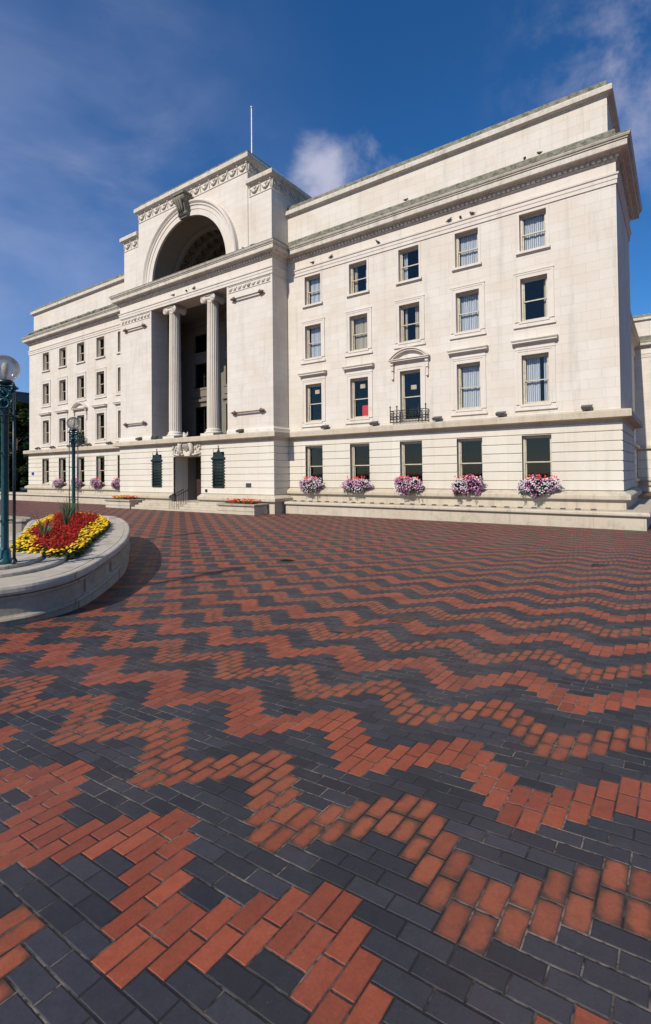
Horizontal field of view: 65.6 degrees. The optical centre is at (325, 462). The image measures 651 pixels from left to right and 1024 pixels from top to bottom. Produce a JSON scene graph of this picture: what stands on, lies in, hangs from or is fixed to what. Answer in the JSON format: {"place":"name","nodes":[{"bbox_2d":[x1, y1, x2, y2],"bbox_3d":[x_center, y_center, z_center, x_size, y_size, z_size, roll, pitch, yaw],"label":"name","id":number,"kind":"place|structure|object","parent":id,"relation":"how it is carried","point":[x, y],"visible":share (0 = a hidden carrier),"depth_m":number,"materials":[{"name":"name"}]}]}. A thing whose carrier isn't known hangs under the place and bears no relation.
{"place":"outdoors","nodes":[
{"label":"outdoors","id":0,"kind":"place"},
{"bbox_2d":[0,487,26,491],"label":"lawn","id":1,"kind":"structure","parent":0,"point":[23,489],"depth_m":88.91,"materials":[{"name":"green plant"}]},
{"bbox_2d":[0,398,28,491],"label":"broadleaf tree","id":2,"kind":"object","parent":1,"relation":"on","point":[22,460],"visible":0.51,"depth_m":75.89,"materials":[{"name":"green plant"}]},
{"bbox_2d":[0,391,28,462],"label":"tower block","id":3,"kind":"structure","parent":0,"point":[22,397],"depth_m":169.09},
{"bbox_2d":[0,491,650,1023],"bbox_3d":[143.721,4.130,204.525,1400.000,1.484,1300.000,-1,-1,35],"label":"plaza paving","id":4,"kind":"structure","parent":0,"point":[242,781],"depth_m":3.03,"materials":[{"name":"brick"}]},
{"bbox_2d":[0,515,31,534],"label":"flower planter","id":5,"kind":"object","parent":4,"relation":"on","point":[22,522],"visible":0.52,"depth_m":21.45,"materials":[{"name":"beige stone"}]},
{"bbox_2d":[0,492,113,504],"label":"forecourt wall","id":6,"kind":"structure","parent":4,"relation":"on","point":[82,498],"depth_m":48.59,"materials":[{"name":"stone"}]},
{"bbox_2d":[0,516,129,626],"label":"flower planter","id":7,"kind":"object","parent":4,"relation":"on","point":[35,587],"visible":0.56,"depth_m":8.48,"materials":[{"name":"stone"}]},
{"bbox_2d":[0,355,20,564],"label":"lamp post","id":8,"kind":"object","parent":7,"relation":"on","point":[7,392],"visible":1,"depth_m":8.46,"materials":[{"name":"teal metal"}]},
{"bbox_2d":[30,511,57,535],"bbox_3d":[-6.417,1.445,11.539,0.613,0.802,0.767,-1,-1,35],"label":"sword leaf plant","id":9,"kind":"object","parent":7,"relation":"on","point":[43,529],"visible":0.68,"depth_m":11.51,"materials":[{"name":"green plant"}]},
{"bbox_2d":[10,512,109,554],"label":"marigolds","id":10,"kind":"object","parent":7,"relation":"on","point":[82,542],"visible":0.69,"depth_m":11.64,"materials":[{"name":"yellow plant"}]},
{"bbox_2d":[10,517,110,557],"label":"marigold leaves","id":11,"kind":"object","parent":7,"relation":"on","point":[77,549],"visible":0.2,"depth_m":10.55,"materials":[{"name":"yellow plant"}]},
{"bbox_2d":[27,515,98,554],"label":"salvia leaves","id":12,"kind":"object","parent":7,"relation":"on","point":[54,539],"visible":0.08,"depth_m":10.28,"materials":[{"name":"red plant"}]},
{"bbox_2d":[27,511,99,554],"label":"salvias","id":13,"kind":"object","parent":7,"relation":"on","point":[74,526],"visible":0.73,"depth_m":12.25,"materials":[{"name":"red plant"}]},
{"bbox_2d":[56,497,79,515],"bbox_3d":[-8.285,1.497,16.328,0.964,0.918,0.769,0,-1,-32],"label":"sword leaf plant","id":14,"kind":"object","parent":7,"relation":"on","point":[69,509],"visible":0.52,"depth_m":16.26,"materials":[{"name":"green plant"}]},
{"bbox_2d":[58,500,77,525],"bbox_3d":[-7.199,1.441,13.932,0.794,0.918,0.618,-1,-1,35],"label":"sword leaf plant","id":15,"kind":"object","parent":7,"relation":"on","point":[65,512],"visible":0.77,"depth_m":13.90,"materials":[{"name":"green plant"}]},
{"bbox_2d":[66,417,80,515],"bbox_3d":[-8.783,0.198,17.595,0.450,3.615,0.450,-1,-1,35],"label":"lamp post","id":16,"kind":"object","parent":7,"relation":"on","point":[73,438],"visible":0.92,"depth_m":17.55,"materials":[{"name":"teal metal"}]},
{"bbox_2d":[104,495,144,508],"bbox_3d":[-15.864,3.071,39.812,3.340,1.096,1.370,-1,-1,35],"label":"step planter","id":17,"kind":"object","parent":4,"relation":"on","point":[122,501],"visible":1,"depth_m":39.24,"materials":[{"name":"stone"}]},
{"bbox_2d":[131,489,218,512],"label":"entrance steps","id":18,"kind":"structure","parent":4,"relation":"on","point":[188,506],"depth_m":36.02,"materials":[{"name":"stone"}]},
{"bbox_2d":[216,498,268,514],"bbox_3d":[-5.341,2.821,32.423,3.340,1.091,1.370,-1,-1,35],"label":"step planter","id":19,"kind":"object","parent":4,"relation":"on","point":[239,507],"visible":1,"depth_m":31.85,"materials":[{"name":"stone"}]},
{"bbox_2d":[20,80,650,513],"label":"civic building","id":20,"kind":"structure","parent":4,"relation":"on","point":[510,296],"depth_m":30.29,"materials":[{"name":"stone"}]},
{"bbox_2d":[38,412,50,446],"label":"window","id":21,"kind":"structure","parent":20,"relation":"in","point":[44,416],"depth_m":52.22,"materials":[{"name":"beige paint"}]},
{"bbox_2d":[41,351,49,372],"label":"window","id":22,"kind":"structure","parent":20,"relation":"in","point":[47,356],"depth_m":52.43,"materials":[{"name":"beige paint"}]},
{"bbox_2d":[40,380,50,407],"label":"window","id":23,"kind":"structure","parent":20,"relation":"in","point":[48,386],"depth_m":52.35,"materials":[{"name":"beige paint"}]},
{"bbox_2d":[45,459,48,483],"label":"window","id":24,"kind":"structure","parent":20,"relation":"in","point":[46,460],"depth_m":52.35,"materials":[{"name":"beige paint"}]},
{"bbox_2d":[52,478,63,488],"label":"window box","id":25,"kind":"object","parent":20,"relation":"attached to","point":[58,482],"visible":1,"depth_m":49.29,"materials":[{"name":"pink plant"}]},
{"bbox_2d":[54,410,67,445],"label":"window","id":26,"kind":"structure","parent":20,"relation":"in","point":[61,413],"depth_m":50.30,"materials":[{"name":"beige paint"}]},
{"bbox_2d":[57,346,66,368],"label":"window","id":27,"kind":"structure","parent":20,"relation":"in","point":[64,351],"depth_m":50.49,"materials":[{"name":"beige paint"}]},
{"bbox_2d":[57,376,67,404],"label":"window","id":28,"kind":"structure","parent":20,"relation":"in","point":[64,383],"depth_m":50.44,"materials":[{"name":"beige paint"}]},
{"bbox_2d":[61,458,65,483],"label":"window","id":29,"kind":"structure","parent":20,"relation":"in","point":[63,460],"depth_m":50.43,"materials":[{"name":"beige paint"}]},
{"bbox_2d":[29,307,108,334],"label":"cornice weeds","id":30,"kind":"object","parent":20,"relation":"on","point":[73,319],"visible":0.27,"depth_m":48.20,"materials":[{"name":"green plant"}]},
{"bbox_2d":[70,478,82,488],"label":"window box","id":31,"kind":"object","parent":20,"relation":"attached to","point":[79,483],"visible":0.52,"depth_m":47.27,"materials":[{"name":"pink metal"}]},
{"bbox_2d":[71,402,87,445],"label":"window","id":32,"kind":"structure","parent":20,"relation":"in","point":[79,408],"depth_m":48.21,"materials":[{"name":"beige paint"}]},
{"bbox_2d":[75,340,84,364],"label":"window","id":33,"kind":"structure","parent":20,"relation":"in","point":[82,346],"depth_m":48.61,"materials":[{"name":"beige paint"}]},
{"bbox_2d":[75,371,85,401],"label":"window","id":34,"kind":"structure","parent":20,"relation":"in","point":[82,379],"depth_m":48.53,"materials":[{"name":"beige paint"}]},
{"bbox_2d":[78,429,83,446],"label":"balcony plant","id":35,"kind":"object","parent":20,"relation":"on","point":[81,435],"visible":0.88,"depth_m":47.60,"materials":[{"name":"green plant"}]},
{"bbox_2d":[79,457,84,483],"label":"window","id":36,"kind":"structure","parent":20,"relation":"in","point":[81,459],"depth_m":48.52,"materials":[{"name":"beige paint"}]},
{"bbox_2d":[89,477,102,488],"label":"window box","id":37,"kind":"object","parent":20,"relation":"attached to","point":[97,483],"visible":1,"depth_m":45.41,"materials":[{"name":"pink metal"}]},
{"bbox_2d":[91,404,106,442],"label":"window","id":38,"kind":"structure","parent":20,"relation":"in","point":[100,408],"depth_m":46.45,"materials":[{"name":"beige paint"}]},
{"bbox_2d":[94,334,104,359],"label":"window","id":39,"kind":"structure","parent":20,"relation":"in","point":[101,340],"depth_m":46.65,"materials":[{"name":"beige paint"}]},
{"bbox_2d":[94,367,106,398],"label":"window","id":40,"kind":"structure","parent":20,"relation":"in","point":[102,376],"depth_m":46.57,"materials":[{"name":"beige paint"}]},
{"bbox_2d":[99,456,104,483],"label":"window","id":41,"kind":"structure","parent":20,"relation":"in","point":[101,458],"depth_m":46.56,"materials":[{"name":"beige paint"}]},
{"bbox_2d":[111,477,120,489],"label":"window box","id":42,"kind":"object","parent":20,"relation":"attached to","point":[115,482],"visible":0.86,"depth_m":43.55,"materials":[{"name":"pink plant"}]},
{"bbox_2d":[112,401,120,441],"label":"window","id":43,"kind":"structure","parent":20,"relation":"in","point":[118,404],"depth_m":44.60,"materials":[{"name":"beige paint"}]},
{"bbox_2d":[116,330,119,354],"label":"window","id":44,"kind":"structure","parent":20,"relation":"in","point":[118,352],"depth_m":44.72,"materials":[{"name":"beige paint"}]},
{"bbox_2d":[116,363,120,394],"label":"window","id":45,"kind":"structure","parent":20,"relation":"in","point":[117,365],"depth_m":44.68,"materials":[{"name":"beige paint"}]},
{"bbox_2d":[196,457,201,499],"bbox_3d":[-8.891,1.191,38.615,3.040,3.300,0.188,-1,-1,35],"label":"entrance door","id":46,"kind":"structure","parent":20,"relation":"in","point":[198,459],"depth_m":39.30,"materials":[{"name":"brown wood"}]},
{"bbox_2d":[196,407,206,435],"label":"window","id":47,"kind":"structure","parent":20,"relation":"in","point":[201,413],"depth_m":43.81,"materials":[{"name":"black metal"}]},
{"bbox_2d":[196,363,206,388],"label":"window","id":48,"kind":"structure","parent":20,"relation":"in","point":[201,369],"depth_m":43.82,"materials":[{"name":"black glass"}]},
{"bbox_2d":[196,334,206,352],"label":"window","id":49,"kind":"structure","parent":20,"relation":"in","point":[201,341],"depth_m":43.85,"materials":[{"name":"black glass"}]},
{"bbox_2d":[250,106,252,152],"bbox_3d":[-5.710,-24.056,39.109,0.158,7.290,0.158,-1,-1,13],"label":"flagpole","id":50,"kind":"object","parent":20,"relation":"on","point":[251,107],"visible":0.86,"depth_m":39.10,"materials":[{"name":"white metal"}]},
{"bbox_2d":[299,476,321,493],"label":"flowers","id":51,"kind":"object","parent":20,"relation":"attached to","point":[307,482],"visible":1,"depth_m":31.60,"materials":[{"name":"pink plant"}]},
{"bbox_2d":[302,271,322,308],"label":"window","id":52,"kind":"structure","parent":20,"relation":"in","point":[316,284],"depth_m":32.74,"materials":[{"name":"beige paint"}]},
{"bbox_2d":[298,370,326,426],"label":"window","id":53,"kind":"structure","parent":20,"relation":"in","point":[313,377],"depth_m":32.38,"materials":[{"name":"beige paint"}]},
{"bbox_2d":[301,317,325,364],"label":"window","id":54,"kind":"structure","parent":20,"relation":"in","point":[317,343],"depth_m":32.67,"materials":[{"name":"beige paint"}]},
{"bbox_2d":[308,446,322,485],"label":"window","id":55,"kind":"structure","parent":20,"relation":"in","point":[309,450],"depth_m":32.74,"materials":[{"name":"beige paint"}]},
{"bbox_2d":[320,425,328,429],"bbox_3d":[-0.051,-2.222,31.419,0.460,0.310,0.322,-1,-1,35],"label":"floodlight","id":56,"kind":"object","parent":20,"relation":"attached to","point":[323,427],"visible":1,"depth_m":31.33,"materials":[{"name":"grey metal"}]},
{"bbox_2d":[340,476,370,493],"bbox_3d":[1.759,1.295,29.766,2.103,1.105,0.647,-1,-1,35],"label":"window box","id":57,"kind":"object","parent":20,"relation":"attached to","point":[357,483],"visible":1,"depth_m":29.67,"materials":[{"name":"pink plant"}]},
{"bbox_2d":[346,257,369,297],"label":"window","id":58,"kind":"structure","parent":20,"relation":"in","point":[356,280],"depth_m":30.77,"materials":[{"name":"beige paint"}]},
{"bbox_2d":[341,362,374,423],"bbox_3d":[2.057,-4.122,30.342,2.141,3.475,0.700,-1,-1,35],"label":"window","id":59,"kind":"structure","parent":20,"relation":"in","point":[360,371],"depth_m":30.39,"materials":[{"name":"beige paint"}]},
{"bbox_2d":[344,307,372,356],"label":"window","id":60,"kind":"structure","parent":20,"relation":"in","point":[363,324],"depth_m":30.69,"materials":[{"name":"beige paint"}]},
{"bbox_2d":[352,443,369,479],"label":"window","id":61,"kind":"structure","parent":20,"relation":"in","point":[353,445],"depth_m":30.77,"materials":[{"name":"beige paint"}]},
{"bbox_2d":[362,405,367,415],"bbox_3d":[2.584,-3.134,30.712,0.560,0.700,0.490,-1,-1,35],"label":"poster","id":62,"kind":"object","parent":20,"relation":"in","point":[364,410],"visible":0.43,"depth_m":30.54,"materials":[{"name":"paper"}]},
{"bbox_2d":[369,421,377,425],"bbox_3d":[2.813,-2.291,29.408,0.460,0.310,0.322,-1,-1,35],"label":"floodlight","id":63,"kind":"object","parent":20,"relation":"attached to","point":[374,423],"visible":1,"depth_m":29.32,"materials":[{"name":"black metal"}]},
{"bbox_2d":[394,476,422,494],"bbox_3d":[4.524,1.244,27.821,1.827,1.109,0.651,-1,-1,35],"label":"window box","id":64,"kind":"object","parent":20,"relation":"attached to","point":[405,486],"visible":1,"depth_m":27.74,"materials":[{"name":"pink plant"}]},
{"bbox_2d":[395,242,421,285],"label":"window","id":65,"kind":"structure","parent":20,"relation":"in","point":[403,270],"depth_m":28.85,"materials":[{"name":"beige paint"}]},
{"bbox_2d":[388,347,429,421],"bbox_3d":[4.787,-4.406,28.409,2.462,4.130,0.730,-1,-1,35],"label":"window","id":66,"kind":"structure","parent":20,"relation":"in","point":[406,358],"depth_m":28.46,"materials":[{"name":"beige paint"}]},
{"bbox_2d":[393,295,425,348],"bbox_3d":[4.851,-7.918,28.621,1.960,2.740,0.586,-1,-1,35],"label":"window","id":67,"kind":"structure","parent":20,"relation":"in","point":[419,323],"depth_m":28.67,"materials":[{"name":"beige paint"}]},
{"bbox_2d":[402,441,422,486],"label":"window","id":68,"kind":"structure","parent":20,"relation":"in","point":[410,442],"depth_m":28.84,"materials":[{"name":"beige paint"}]},
{"bbox_2d":[432,416,441,421],"bbox_3d":[6.004,-2.368,27.167,0.460,0.310,0.322,-1,-1,35],"label":"floodlight","id":69,"kind":"object","parent":20,"relation":"attached to","point":[435,418],"visible":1,"depth_m":27.10,"materials":[{"name":"black metal"}]},
{"bbox_2d":[451,225,481,271],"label":"window","id":70,"kind":"structure","parent":20,"relation":"in","point":[470,248],"depth_m":26.91,"materials":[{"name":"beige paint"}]},
{"bbox_2d":[450,474,483,495],"bbox_3d":[7.267,1.138,25.915,1.818,1.168,0.621,-1,-1,35],"label":"window box","id":71,"kind":"object","parent":20,"relation":"attached to","point":[464,484],"visible":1,"depth_m":25.80,"materials":[{"name":"pink plant"}]},
{"bbox_2d":[446,345,488,415],"bbox_3d":[7.562,-4.254,26.543,2.141,3.475,0.810,-1,-1,35],"label":"window","id":72,"kind":"structure","parent":20,"relation":"in","point":[474,374],"depth_m":26.69,"materials":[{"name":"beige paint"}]},
{"bbox_2d":[449,281,486,339],"bbox_3d":[7.584,-7.984,26.703,1.960,2.740,0.589,-1,-1,35],"label":"window","id":73,"kind":"structure","parent":20,"relation":"in","point":[472,316],"depth_m":26.82,"materials":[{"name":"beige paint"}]},
{"bbox_2d":[458,438,482,480],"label":"window","id":74,"kind":"structure","parent":20,"relation":"in","point":[472,439],"depth_m":26.91,"materials":[{"name":"beige paint"}]},
{"bbox_2d":[495,411,505,416],"bbox_3d":[8.762,-2.434,25.231,0.460,0.310,0.322,-1,-1,35],"label":"floodlight","id":75,"kind":"object","parent":20,"relation":"attached to","point":[501,413],"visible":0.98,"depth_m":25.14,"materials":[{"name":"black metal"}]},
{"bbox_2d":[515,205,550,255],"bbox_3d":[10.245,-11.349,24.847,1.600,2.140,0.629,-1,-1,35],"label":"window","id":76,"kind":"structure","parent":20,"relation":"in","point":[535,230],"depth_m":25.00,"materials":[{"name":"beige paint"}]},
{"bbox_2d":[513,265,555,328],"bbox_3d":[10.291,-8.049,24.799,1.960,2.740,0.583,-1,-1,35],"label":"window","id":77,"kind":"structure","parent":20,"relation":"in","point":[548,298],"depth_m":24.74,"materials":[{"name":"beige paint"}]},
{"bbox_2d":[510,334,558,410],"bbox_3d":[10.269,-4.319,24.640,2.141,3.475,0.805,-1,-1,35],"label":"window","id":78,"kind":"structure","parent":20,"relation":"in","point":[540,344],"depth_m":24.77,"materials":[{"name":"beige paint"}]},
{"bbox_2d":[523,435,551,480],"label":"window","id":79,"kind":"structure","parent":20,"relation":"in","point":[535,436],"depth_m":24.96,"materials":[{"name":"beige paint"}]},
{"bbox_2d":[517,474,561,498],"bbox_3d":[10.083,1.115,23.890,2.081,1.213,0.697,-1,-1,35],"label":"window box","id":80,"kind":"object","parent":20,"relation":"attached to","point":[524,485],"visible":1,"depth_m":23.81,"materials":[{"name":"pink plant"}]},
{"bbox_2d":[581,404,592,410],"bbox_3d":[11.920,-2.510,23.013,0.460,0.310,0.322,-1,-1,35],"label":"floodlight","id":81,"kind":"object","parent":20,"relation":"attached to","point":[586,407],"visible":1,"depth_m":22.93,"materials":[{"name":"black metal"}]},
{"bbox_2d":[334,627,360,632],"bbox_3d":[0.291,2.197,6.640,0.300,0.027,0.260,-1,-1,35],"label":"drain cover","id":82,"kind":"object","parent":4,"relation":"on","point":[347,629],"visible":1,"depth_m":6.64,"materials":[{"name":"grey metal"}]},
{"bbox_2d":[354,619,367,622],"bbox_3d":[0.497,2.227,7.106,0.140,0.015,0.220,-1,-1,35],"label":"drain cover","id":83,"kind":"object","parent":4,"relation":"on","point":[360,620],"visible":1,"depth_m":7.09,"materials":[{"name":"grey metal"}]},
{"bbox_2d":[386,616,415,622],"bbox_3d":[1.071,2.202,7.106,0.340,0.031,0.300,-1,-1,35],"label":"drain cover","id":84,"kind":"object","parent":4,"relation":"on","point":[401,619],"visible":1,"depth_m":7.11,"materials":[{"name":"grey metal"}]},
{"bbox_2d":[284,499,650,530],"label":"forecourt wall","id":85,"kind":"structure","parent":4,"relation":"on","point":[636,516],"depth_m":24.95,"materials":[{"name":"stone"}]},
{"bbox_2d":[591,563,607,566],"bbox_3d":[6.236,2.327,11.481,0.300,0.027,0.420,-1,-1,35],"label":"drain cover","id":86,"kind":"object","parent":4,"relation":"on","point":[602,565],"visible":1,"depth_m":11.46,"materials":[{"name":"metal"}]},
{"bbox_2d":[0,0,650,392],"label":"sky","id":87,"kind":"structure","parent":0,"point":[108,107],"materials":[{"name":"blue"}]}
]}

